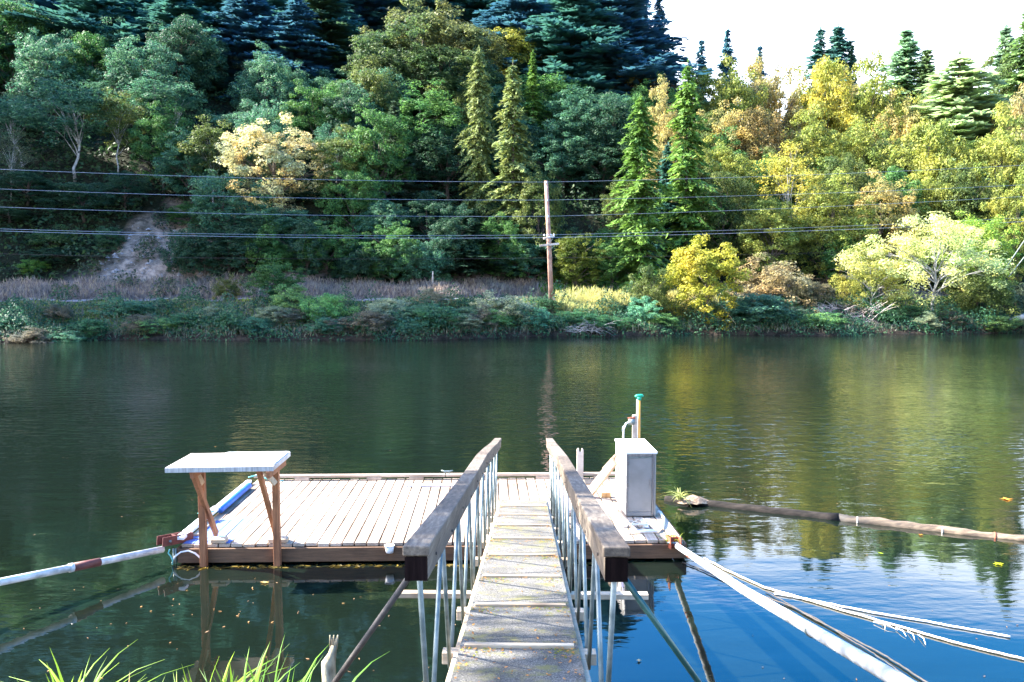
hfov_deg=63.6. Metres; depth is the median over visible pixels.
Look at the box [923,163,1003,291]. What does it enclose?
maple tree
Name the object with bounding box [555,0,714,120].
conifer tree
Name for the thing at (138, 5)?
conifer tree
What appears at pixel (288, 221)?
maple tree
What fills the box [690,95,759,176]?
maple tree
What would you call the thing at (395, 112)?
conifer tree
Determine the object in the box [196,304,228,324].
shrub
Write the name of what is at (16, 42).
maple tree
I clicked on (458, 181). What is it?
overhead wire
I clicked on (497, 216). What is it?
overhead wire
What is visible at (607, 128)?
maple tree
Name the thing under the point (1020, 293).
shrub
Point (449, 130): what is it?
maple tree
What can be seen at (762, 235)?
maple tree
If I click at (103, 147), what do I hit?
understorey
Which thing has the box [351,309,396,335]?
shrub
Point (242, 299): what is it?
verge grass
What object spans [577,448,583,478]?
notched post
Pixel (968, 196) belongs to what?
maple tree
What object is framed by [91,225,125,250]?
shrub
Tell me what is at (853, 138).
maple tree
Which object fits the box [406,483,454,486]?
grip strip
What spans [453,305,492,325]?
shrub
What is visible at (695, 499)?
clay lump
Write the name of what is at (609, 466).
leaning plank
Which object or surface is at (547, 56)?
maple tree
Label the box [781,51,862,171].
maple tree
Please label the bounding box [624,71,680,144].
maple tree
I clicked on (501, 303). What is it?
shrub
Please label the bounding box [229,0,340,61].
conifer tree
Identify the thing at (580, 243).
maple tree
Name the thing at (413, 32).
maple tree
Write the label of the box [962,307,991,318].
shrub
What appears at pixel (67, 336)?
shrub
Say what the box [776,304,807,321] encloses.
shrub
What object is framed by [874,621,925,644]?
frayed strands
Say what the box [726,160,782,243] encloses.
maple tree
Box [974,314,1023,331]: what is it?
shrub
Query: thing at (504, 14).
conifer tree
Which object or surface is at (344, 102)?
maple tree
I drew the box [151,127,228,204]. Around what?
maple tree
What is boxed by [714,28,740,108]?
conifer tree
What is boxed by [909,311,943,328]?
shrub
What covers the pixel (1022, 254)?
maple tree
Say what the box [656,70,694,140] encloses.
maple tree
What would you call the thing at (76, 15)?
conifer tree
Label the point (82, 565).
stay pole
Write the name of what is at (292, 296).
shrub
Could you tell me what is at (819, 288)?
shrub
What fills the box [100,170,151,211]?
maple tree
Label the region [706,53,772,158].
maple tree
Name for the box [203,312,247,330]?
shrub
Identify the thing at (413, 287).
dry grass
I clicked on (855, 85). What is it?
maple tree
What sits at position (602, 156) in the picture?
maple tree
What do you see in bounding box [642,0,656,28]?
conifer tree
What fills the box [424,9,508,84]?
maple tree
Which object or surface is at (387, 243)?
maple tree
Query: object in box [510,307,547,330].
shrub
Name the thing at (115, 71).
maple tree
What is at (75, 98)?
alder tree
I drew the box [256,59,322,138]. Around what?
maple tree
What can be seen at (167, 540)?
hinge bracket
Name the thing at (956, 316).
shrub
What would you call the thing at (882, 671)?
stay pole
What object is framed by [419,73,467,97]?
maple tree
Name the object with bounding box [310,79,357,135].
maple tree
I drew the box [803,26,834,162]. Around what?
conifer tree
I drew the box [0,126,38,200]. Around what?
alder tree
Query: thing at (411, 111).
maple tree
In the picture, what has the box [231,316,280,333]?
shrub
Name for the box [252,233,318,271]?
maple tree
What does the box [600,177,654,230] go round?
maple tree
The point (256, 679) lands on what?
reed clump
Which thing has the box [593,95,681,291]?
conifer tree
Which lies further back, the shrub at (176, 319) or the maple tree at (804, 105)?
the maple tree at (804, 105)
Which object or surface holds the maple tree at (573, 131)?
on the terrain at (156, 267)
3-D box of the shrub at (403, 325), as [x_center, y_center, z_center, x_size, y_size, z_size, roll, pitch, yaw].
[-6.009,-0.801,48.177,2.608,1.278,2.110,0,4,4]
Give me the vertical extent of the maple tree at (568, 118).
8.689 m
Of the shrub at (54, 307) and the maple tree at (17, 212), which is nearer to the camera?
the shrub at (54, 307)
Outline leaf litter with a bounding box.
[454,500,580,681]
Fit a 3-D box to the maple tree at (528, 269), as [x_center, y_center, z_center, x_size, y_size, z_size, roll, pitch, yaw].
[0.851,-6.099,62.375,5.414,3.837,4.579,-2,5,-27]
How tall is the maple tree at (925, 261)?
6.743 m
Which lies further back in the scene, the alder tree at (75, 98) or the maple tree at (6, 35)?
the maple tree at (6, 35)
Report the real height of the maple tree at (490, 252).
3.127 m
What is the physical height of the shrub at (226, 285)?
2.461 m
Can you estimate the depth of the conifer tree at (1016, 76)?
84.07 m
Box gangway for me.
[332,438,701,681]
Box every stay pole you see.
[0,546,164,585]
[674,543,915,681]
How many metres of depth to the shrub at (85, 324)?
47.26 m
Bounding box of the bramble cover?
[0,278,1023,342]
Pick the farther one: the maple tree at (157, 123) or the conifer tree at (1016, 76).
the conifer tree at (1016, 76)
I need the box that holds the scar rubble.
[84,225,229,299]
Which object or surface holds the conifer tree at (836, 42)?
on the terrain at (156, 267)
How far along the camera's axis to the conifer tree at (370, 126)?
70.47 m
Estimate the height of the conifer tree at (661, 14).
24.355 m
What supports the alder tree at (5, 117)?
on the terrain at (156, 267)
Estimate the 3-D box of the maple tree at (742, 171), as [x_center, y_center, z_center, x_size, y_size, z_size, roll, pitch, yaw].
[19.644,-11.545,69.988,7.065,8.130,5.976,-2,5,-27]
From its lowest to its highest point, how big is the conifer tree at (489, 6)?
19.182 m
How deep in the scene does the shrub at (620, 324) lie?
51.27 m
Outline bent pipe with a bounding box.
[622,415,636,438]
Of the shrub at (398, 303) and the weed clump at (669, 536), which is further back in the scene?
the shrub at (398, 303)
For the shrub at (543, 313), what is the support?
on the terrain at (156, 267)
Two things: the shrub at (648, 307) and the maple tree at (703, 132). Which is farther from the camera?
the maple tree at (703, 132)
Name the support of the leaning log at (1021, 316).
on the terrain at (156, 267)
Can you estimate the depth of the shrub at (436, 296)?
51.97 m
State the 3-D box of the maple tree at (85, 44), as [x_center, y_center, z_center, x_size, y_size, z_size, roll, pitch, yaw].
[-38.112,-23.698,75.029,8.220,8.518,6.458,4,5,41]
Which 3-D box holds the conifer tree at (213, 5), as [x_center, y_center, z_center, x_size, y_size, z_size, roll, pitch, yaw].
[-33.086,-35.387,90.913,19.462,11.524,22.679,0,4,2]
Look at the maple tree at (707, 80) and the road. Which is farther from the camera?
the maple tree at (707, 80)
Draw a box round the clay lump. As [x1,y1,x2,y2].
[677,495,708,504]
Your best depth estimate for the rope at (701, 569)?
9.38 m
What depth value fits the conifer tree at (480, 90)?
66.61 m
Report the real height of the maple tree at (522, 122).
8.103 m
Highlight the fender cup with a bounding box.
[384,543,394,553]
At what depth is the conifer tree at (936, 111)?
84.86 m
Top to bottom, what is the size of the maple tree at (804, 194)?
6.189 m
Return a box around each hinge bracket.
[156,531,193,546]
[665,535,682,548]
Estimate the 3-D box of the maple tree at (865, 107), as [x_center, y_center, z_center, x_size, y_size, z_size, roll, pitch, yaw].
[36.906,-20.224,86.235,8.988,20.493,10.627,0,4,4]
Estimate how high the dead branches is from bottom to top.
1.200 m
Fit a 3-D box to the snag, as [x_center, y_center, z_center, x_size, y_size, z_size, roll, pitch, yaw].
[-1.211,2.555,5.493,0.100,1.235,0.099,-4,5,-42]
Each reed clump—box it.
[0,639,192,681]
[163,645,303,681]
[201,635,389,681]
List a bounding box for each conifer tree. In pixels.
[0,0,159,71]
[0,29,65,68]
[3,0,66,15]
[45,24,147,74]
[53,0,158,16]
[109,0,242,89]
[122,0,230,38]
[136,0,271,37]
[202,0,302,84]
[216,0,348,99]
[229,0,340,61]
[229,0,365,82]
[273,0,366,78]
[304,0,409,51]
[360,0,413,38]
[362,107,386,178]
[369,101,429,215]
[370,0,478,50]
[421,208,523,277]
[439,0,494,33]
[453,46,507,230]
[455,0,557,47]
[470,0,555,79]
[476,60,541,257]
[497,0,660,104]
[519,50,558,175]
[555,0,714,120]
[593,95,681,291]
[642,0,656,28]
[644,142,689,267]
[648,59,725,284]
[650,0,679,85]
[693,40,712,102]
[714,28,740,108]
[747,46,784,147]
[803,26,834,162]
[810,22,874,122]
[840,43,870,123]
[866,28,934,146]
[880,50,1023,210]
[902,46,939,104]
[925,79,966,143]
[961,85,1002,169]
[980,24,1019,97]
[1000,12,1023,132]
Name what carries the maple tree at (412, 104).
on the terrain at (156, 267)
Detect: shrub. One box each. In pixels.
[0,313,26,332]
[2,326,56,343]
[14,259,51,273]
[23,223,85,255]
[37,303,74,320]
[46,331,88,341]
[68,318,109,337]
[87,297,161,315]
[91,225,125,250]
[118,313,160,333]
[132,318,177,337]
[155,227,204,279]
[162,313,206,331]
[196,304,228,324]
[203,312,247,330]
[210,272,242,300]
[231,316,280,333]
[239,209,303,279]
[252,305,299,324]
[269,283,312,313]
[270,304,313,325]
[297,292,360,324]
[303,316,346,333]
[324,316,360,337]
[329,243,373,282]
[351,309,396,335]
[360,298,410,327]
[363,298,411,311]
[392,317,430,333]
[395,303,461,321]
[404,237,464,282]
[406,287,458,306]
[408,306,467,334]
[421,314,483,330]
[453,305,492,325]
[467,303,498,331]
[468,289,534,324]
[471,307,519,326]
[500,240,537,277]
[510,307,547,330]
[513,307,554,330]
[533,298,563,313]
[547,308,599,327]
[573,312,614,329]
[590,234,613,275]
[597,316,635,330]
[608,300,662,315]
[621,264,672,313]
[623,295,663,323]
[637,311,683,328]
[710,292,801,326]
[720,252,820,314]
[736,302,772,315]
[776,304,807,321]
[787,281,835,311]
[793,312,853,328]
[825,301,870,317]
[855,304,890,316]
[856,310,915,326]
[891,305,925,322]
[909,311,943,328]
[927,257,1021,326]
[932,311,972,328]
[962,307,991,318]
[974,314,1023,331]
[990,282,1023,315]
[995,312,1023,331]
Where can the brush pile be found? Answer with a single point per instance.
(836, 308)
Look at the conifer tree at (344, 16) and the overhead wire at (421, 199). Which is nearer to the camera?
the overhead wire at (421, 199)
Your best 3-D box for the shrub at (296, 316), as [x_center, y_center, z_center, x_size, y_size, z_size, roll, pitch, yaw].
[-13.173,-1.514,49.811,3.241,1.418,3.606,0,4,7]
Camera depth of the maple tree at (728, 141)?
73.87 m
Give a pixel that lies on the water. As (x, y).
(98, 438)
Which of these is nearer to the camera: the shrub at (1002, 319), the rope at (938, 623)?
the rope at (938, 623)
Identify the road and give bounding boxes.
[0,296,952,301]
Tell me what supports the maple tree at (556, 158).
on the terrain at (156, 267)
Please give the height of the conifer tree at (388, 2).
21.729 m
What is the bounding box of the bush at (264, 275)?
[242,259,307,300]
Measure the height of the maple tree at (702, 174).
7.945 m
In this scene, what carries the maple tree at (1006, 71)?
on the terrain at (156, 267)
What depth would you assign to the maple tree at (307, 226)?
58.28 m
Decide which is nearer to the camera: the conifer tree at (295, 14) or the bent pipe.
the bent pipe
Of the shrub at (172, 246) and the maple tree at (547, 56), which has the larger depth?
the maple tree at (547, 56)
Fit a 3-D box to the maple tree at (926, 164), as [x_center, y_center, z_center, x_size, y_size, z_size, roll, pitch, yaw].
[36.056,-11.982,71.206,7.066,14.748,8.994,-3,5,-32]
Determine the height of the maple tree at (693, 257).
6.852 m
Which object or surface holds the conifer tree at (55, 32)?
on the terrain at (156, 267)
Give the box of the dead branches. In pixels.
[565,319,618,334]
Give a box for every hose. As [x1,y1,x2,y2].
[171,550,198,562]
[626,510,664,533]
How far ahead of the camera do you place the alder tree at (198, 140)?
64.12 m
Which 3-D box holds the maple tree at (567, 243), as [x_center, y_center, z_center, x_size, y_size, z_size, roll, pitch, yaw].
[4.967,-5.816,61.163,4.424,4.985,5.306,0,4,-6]
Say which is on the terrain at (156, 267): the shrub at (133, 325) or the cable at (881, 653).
the shrub at (133, 325)
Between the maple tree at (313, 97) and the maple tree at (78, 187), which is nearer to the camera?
the maple tree at (78, 187)
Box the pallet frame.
[620,519,648,527]
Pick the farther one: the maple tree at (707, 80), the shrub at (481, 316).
the maple tree at (707, 80)
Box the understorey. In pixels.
[0,67,1023,291]
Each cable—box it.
[763,595,927,681]
[765,591,904,674]
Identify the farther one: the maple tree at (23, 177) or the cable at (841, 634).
the maple tree at (23, 177)
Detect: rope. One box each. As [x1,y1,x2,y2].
[626,518,650,529]
[682,562,743,584]
[703,557,1023,659]
[774,592,1009,637]
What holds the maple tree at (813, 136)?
on the terrain at (156, 267)
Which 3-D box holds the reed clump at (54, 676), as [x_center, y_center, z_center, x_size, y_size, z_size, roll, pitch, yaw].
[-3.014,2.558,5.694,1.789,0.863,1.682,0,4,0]
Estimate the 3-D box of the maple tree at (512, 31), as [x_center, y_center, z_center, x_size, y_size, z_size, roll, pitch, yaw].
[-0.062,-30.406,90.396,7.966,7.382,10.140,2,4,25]
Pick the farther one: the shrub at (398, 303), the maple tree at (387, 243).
the maple tree at (387, 243)
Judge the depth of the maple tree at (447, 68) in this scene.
76.98 m
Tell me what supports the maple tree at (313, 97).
on the terrain at (156, 267)
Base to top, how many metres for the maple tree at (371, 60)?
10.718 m
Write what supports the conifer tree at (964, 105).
on the terrain at (156, 267)
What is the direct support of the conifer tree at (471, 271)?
on the terrain at (156, 267)
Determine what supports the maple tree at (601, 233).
on the terrain at (156, 267)
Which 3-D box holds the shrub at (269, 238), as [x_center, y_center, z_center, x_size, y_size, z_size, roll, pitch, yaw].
[-17.206,-6.473,59.255,4.604,5.877,5.122,1,4,19]
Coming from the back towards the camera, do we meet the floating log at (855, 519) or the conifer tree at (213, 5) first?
the conifer tree at (213, 5)
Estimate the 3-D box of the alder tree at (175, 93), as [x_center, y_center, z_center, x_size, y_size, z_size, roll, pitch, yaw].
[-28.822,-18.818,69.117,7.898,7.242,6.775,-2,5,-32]
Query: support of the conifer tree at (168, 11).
on the terrain at (156, 267)
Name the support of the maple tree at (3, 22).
on the terrain at (156, 267)
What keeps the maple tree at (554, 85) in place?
on the terrain at (156, 267)
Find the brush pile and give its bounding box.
[809,301,893,325]
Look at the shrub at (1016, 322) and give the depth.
55.08 m
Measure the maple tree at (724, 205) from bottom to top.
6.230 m
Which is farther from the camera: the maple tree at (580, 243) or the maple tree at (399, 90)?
the maple tree at (399, 90)
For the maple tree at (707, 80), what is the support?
on the terrain at (156, 267)
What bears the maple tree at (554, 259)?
on the terrain at (156, 267)
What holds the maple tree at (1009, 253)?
on the terrain at (156, 267)
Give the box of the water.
[0,332,1023,681]
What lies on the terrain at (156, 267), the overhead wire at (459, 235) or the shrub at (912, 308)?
the shrub at (912, 308)
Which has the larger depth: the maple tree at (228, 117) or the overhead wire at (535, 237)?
the maple tree at (228, 117)
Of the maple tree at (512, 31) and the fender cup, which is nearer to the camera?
the fender cup
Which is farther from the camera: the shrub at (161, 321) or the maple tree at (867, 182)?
the maple tree at (867, 182)
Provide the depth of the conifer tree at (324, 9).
84.58 m
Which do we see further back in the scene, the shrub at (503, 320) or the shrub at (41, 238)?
the shrub at (41, 238)
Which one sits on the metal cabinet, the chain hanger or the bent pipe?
the bent pipe
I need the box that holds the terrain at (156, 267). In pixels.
[0,77,1023,342]
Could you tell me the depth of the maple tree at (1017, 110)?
75.89 m
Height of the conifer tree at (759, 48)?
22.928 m
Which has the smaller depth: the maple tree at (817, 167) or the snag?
the snag
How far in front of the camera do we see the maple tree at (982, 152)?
67.84 m
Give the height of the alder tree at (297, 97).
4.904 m
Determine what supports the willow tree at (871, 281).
on the terrain at (156, 267)
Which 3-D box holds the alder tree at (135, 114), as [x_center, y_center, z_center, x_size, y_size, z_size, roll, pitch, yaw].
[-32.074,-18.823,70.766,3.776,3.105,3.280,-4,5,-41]
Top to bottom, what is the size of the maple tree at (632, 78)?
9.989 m
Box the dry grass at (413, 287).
[0,271,908,300]
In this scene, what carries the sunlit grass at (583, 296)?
on the terrain at (156, 267)
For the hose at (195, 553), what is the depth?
9.53 m
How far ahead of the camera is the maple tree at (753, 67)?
90.62 m
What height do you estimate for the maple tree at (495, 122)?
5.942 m
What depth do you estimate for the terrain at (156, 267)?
61.25 m
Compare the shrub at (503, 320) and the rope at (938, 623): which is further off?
the shrub at (503, 320)
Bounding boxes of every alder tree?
[0,88,53,164]
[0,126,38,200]
[6,69,127,181]
[81,87,149,171]
[117,69,211,131]
[119,104,150,128]
[177,114,245,208]
[228,54,275,82]
[258,88,325,120]
[304,124,353,183]
[748,139,827,266]
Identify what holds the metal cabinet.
on the floating dock
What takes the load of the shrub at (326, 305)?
on the terrain at (156, 267)
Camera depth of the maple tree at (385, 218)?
61.48 m
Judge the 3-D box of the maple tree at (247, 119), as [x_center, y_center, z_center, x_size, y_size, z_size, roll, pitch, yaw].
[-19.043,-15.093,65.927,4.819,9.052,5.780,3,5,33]
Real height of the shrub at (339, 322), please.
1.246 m
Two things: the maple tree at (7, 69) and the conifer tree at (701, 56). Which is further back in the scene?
the conifer tree at (701, 56)
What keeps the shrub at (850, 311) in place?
on the terrain at (156, 267)
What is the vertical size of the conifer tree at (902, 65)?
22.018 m
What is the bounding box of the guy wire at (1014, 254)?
[1001,241,1023,273]
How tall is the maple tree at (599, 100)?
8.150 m
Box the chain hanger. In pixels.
[173,548,176,563]
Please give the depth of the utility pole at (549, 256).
54.54 m
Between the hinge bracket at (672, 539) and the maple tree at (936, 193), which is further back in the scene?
the maple tree at (936, 193)
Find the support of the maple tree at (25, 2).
on the terrain at (156, 267)
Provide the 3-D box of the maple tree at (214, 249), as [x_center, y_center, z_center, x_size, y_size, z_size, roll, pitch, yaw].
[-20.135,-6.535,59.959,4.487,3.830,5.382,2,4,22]
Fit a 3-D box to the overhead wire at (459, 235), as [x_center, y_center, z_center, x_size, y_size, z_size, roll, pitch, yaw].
[6.874,-8.158,55.112,86.542,2.623,0.115,-1,4,-11]
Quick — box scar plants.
[51,178,289,301]
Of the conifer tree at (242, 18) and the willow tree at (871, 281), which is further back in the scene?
the conifer tree at (242, 18)
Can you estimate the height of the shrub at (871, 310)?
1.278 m
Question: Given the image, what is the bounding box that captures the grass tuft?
[668,487,693,505]
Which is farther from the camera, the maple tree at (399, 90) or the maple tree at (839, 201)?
the maple tree at (399, 90)
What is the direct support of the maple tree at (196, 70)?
on the terrain at (156, 267)
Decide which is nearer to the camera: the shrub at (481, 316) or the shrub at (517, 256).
the shrub at (481, 316)
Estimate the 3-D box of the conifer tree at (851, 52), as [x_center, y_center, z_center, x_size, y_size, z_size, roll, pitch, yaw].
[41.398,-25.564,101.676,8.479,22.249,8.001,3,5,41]
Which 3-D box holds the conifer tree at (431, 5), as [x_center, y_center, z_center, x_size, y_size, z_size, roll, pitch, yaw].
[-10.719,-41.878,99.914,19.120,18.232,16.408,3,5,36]
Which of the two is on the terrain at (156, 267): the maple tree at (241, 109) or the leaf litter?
the maple tree at (241, 109)
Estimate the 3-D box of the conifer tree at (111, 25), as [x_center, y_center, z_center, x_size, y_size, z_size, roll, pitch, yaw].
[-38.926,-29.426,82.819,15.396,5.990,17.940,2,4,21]
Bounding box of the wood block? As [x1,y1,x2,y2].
[601,491,610,497]
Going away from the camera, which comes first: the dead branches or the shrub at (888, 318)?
the dead branches
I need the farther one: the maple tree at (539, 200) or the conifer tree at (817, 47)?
the conifer tree at (817, 47)
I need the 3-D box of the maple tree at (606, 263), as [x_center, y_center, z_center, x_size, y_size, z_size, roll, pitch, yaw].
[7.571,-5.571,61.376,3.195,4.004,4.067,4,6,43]
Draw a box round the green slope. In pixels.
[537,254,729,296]
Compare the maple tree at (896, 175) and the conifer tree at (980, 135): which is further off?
the conifer tree at (980, 135)
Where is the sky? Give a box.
[647,0,1023,120]
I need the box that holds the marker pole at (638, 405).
[635,394,643,438]
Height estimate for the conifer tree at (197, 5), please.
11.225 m
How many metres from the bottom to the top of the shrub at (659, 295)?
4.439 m
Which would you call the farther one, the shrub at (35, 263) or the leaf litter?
the shrub at (35, 263)
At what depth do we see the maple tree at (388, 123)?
64.87 m
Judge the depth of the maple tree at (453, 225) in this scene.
59.54 m
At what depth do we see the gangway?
4.55 m
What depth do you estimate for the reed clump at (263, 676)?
5.96 m
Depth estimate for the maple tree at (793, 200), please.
72.02 m
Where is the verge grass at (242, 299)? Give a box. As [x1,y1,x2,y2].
[4,295,973,309]
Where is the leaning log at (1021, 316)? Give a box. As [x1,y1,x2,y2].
[993,314,1023,324]
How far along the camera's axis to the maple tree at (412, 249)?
58.55 m
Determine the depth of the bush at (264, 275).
51.81 m
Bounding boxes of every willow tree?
[829,242,908,308]
[831,210,1015,309]
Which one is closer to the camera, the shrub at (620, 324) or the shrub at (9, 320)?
the shrub at (9, 320)
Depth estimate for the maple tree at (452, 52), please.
75.65 m
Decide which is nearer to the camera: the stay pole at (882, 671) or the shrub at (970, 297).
the stay pole at (882, 671)
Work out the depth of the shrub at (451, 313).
48.48 m
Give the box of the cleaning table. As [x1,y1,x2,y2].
[165,451,289,566]
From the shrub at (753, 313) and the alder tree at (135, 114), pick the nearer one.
the shrub at (753, 313)
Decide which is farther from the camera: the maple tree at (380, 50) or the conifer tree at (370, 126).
the maple tree at (380, 50)
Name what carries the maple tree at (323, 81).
on the terrain at (156, 267)
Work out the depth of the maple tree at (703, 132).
76.03 m
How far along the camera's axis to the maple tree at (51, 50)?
71.36 m
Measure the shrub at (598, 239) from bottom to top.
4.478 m
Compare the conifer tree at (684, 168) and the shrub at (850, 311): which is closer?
the shrub at (850, 311)
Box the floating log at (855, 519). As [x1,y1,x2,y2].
[664,496,1023,540]
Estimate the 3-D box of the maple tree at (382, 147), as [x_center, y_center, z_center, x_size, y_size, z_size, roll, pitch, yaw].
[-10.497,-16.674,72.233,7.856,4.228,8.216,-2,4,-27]
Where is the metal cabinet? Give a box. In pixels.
[615,439,657,515]
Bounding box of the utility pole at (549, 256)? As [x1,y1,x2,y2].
[540,181,558,307]
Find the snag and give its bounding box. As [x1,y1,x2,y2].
[321,635,338,681]
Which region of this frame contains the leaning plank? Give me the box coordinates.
[588,454,617,494]
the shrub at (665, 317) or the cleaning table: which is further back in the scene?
the shrub at (665, 317)
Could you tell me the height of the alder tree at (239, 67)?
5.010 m
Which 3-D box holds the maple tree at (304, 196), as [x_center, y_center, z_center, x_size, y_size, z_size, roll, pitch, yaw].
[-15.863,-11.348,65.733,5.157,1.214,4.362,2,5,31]
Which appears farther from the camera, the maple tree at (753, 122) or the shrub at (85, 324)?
the maple tree at (753, 122)
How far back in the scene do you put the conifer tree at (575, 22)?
85.89 m
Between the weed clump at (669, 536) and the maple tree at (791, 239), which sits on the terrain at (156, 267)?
the maple tree at (791, 239)
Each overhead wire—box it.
[3,165,1019,181]
[9,221,1023,237]
[10,185,1012,199]
[10,196,1023,216]
[17,218,1012,235]
[26,245,1023,258]
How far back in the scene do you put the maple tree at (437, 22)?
79.99 m
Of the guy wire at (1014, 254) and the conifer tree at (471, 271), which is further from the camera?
the conifer tree at (471, 271)
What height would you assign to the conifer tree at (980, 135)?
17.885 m
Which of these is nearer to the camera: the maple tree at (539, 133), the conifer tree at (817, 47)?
the maple tree at (539, 133)
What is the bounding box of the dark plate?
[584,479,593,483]
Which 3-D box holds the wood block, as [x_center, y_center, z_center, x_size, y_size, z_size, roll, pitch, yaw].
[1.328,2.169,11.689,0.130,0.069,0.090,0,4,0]
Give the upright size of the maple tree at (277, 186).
8.491 m
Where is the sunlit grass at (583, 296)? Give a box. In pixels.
[555,285,722,316]
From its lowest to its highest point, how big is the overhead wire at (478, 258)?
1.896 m
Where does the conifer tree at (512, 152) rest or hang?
on the terrain at (156, 267)
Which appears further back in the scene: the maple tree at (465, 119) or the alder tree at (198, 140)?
the maple tree at (465, 119)
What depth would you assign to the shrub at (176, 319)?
48.22 m
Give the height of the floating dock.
0.646 m
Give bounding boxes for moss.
[460,539,580,658]
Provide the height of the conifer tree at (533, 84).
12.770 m
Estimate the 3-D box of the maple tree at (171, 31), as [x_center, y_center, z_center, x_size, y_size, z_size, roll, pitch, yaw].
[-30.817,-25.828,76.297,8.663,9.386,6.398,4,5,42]
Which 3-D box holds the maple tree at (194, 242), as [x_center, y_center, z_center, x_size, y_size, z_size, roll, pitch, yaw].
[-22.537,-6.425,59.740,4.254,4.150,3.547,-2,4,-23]
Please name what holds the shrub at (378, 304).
on the terrain at (156, 267)
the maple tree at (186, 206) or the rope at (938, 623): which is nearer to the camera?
the rope at (938, 623)
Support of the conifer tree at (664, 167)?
on the terrain at (156, 267)
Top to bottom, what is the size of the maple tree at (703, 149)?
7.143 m
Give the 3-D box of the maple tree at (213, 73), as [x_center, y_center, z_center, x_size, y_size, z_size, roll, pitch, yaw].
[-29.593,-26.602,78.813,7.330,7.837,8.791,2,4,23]
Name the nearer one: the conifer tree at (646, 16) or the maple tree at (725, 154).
the maple tree at (725, 154)
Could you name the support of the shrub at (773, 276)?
on the terrain at (156, 267)
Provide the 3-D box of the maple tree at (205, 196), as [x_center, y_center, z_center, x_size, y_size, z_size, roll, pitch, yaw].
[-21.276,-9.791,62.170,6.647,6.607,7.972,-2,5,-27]
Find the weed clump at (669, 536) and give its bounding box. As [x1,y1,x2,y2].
[651,530,685,543]
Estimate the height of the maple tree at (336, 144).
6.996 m
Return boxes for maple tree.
[0,0,36,66]
[0,0,52,81]
[0,0,57,88]
[0,2,53,91]
[0,67,82,136]
[0,169,58,205]
[0,205,43,222]
[3,34,101,137]
[8,27,94,122]
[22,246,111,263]
[34,178,123,222]
[49,31,123,112]
[59,16,144,95]
[89,35,194,129]
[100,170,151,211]
[127,42,203,93]
[127,99,195,191]
[145,12,222,100]
[146,37,204,100]
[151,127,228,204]
[152,20,229,93]
[157,201,221,228]
[162,19,230,91]
[171,223,230,275]
[181,168,276,245]
[192,228,249,273]
[203,98,270,166]
[213,111,338,215]
[220,207,331,247]
[221,102,291,179]
[222,211,285,275]
[225,39,298,123]
[234,99,296,199]
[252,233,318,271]
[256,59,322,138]
[272,78,353,161]
[279,211,328,277]
[284,191,342,202]
[286,222,364,274]
[298,68,351,135]
[305,124,382,208]
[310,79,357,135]
[314,161,381,238]
[322,82,372,159]
[335,40,436,126]
[338,67,419,132]
[338,241,408,284]
[339,60,404,115]
[342,84,406,131]
[342,95,415,211]
[348,0,497,92]
[349,16,450,117]
[350,200,413,246]
[353,129,415,163]
[359,220,421,281]
[360,79,471,170]
[364,32,402,92]
[382,237,435,281]
[388,43,500,114]
[390,190,466,245]
[402,124,499,204]
[407,88,453,125]
[408,120,470,180]
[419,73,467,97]
[422,77,502,165]
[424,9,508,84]
[424,46,507,125]
[428,203,489,277]
[455,77,529,144]
[460,239,497,269]
[471,27,541,80]
[475,211,529,278]
[484,106,520,149]
[485,98,538,183]
[489,123,561,178]
[490,71,595,154]
[493,234,557,280]
[514,159,567,268]
[519,42,586,75]
[522,128,597,197]
[532,242,590,273]
[541,84,627,164]
[542,226,596,280]
[547,230,610,291]
[559,108,610,173]
[561,130,655,195]
[565,87,641,131]
[566,104,626,179]
[573,91,637,181]
[587,239,633,284]
[589,222,631,279]
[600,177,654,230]
[601,132,661,178]
[612,53,660,100]
[614,92,659,168]
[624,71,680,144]
[625,76,677,140]
[644,73,693,229]
[655,233,752,331]
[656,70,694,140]
[659,132,737,178]
[674,109,735,162]
[676,184,737,248]
[678,67,736,136]
[679,124,751,191]
[680,149,720,232]
[689,134,749,229]
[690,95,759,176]
[694,159,757,268]
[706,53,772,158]
[719,155,790,237]
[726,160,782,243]
[728,105,792,170]
[735,196,807,277]
[735,200,806,264]
[737,146,799,214]
[740,53,783,130]
[743,61,819,174]
[751,154,806,219]
[779,167,884,284]
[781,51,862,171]
[781,60,837,169]
[781,101,848,228]
[792,179,837,231]
[794,162,854,231]
[806,151,876,253]
[815,64,888,170]
[815,165,870,237]
[817,115,887,224]
[818,227,889,296]
[820,45,909,164]
[833,174,880,229]
[844,168,924,281]
[854,165,928,262]
[859,120,933,236]
[871,86,933,159]
[878,116,986,259]
[891,168,969,290]
[898,223,942,282]
[899,88,934,150]
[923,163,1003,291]
[926,184,1008,278]
[931,209,1020,294]
[944,100,1023,214]
[964,198,1023,283]
[971,178,1022,249]
[977,46,1023,102]
[980,163,1023,283]
[983,83,1023,209]
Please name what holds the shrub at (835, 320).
on the terrain at (156, 267)
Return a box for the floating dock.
[175,470,686,570]
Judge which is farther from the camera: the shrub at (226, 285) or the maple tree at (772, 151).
the maple tree at (772, 151)
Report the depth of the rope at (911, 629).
7.95 m
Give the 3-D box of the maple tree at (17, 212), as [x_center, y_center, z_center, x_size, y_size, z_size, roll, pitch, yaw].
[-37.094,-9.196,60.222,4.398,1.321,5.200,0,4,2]

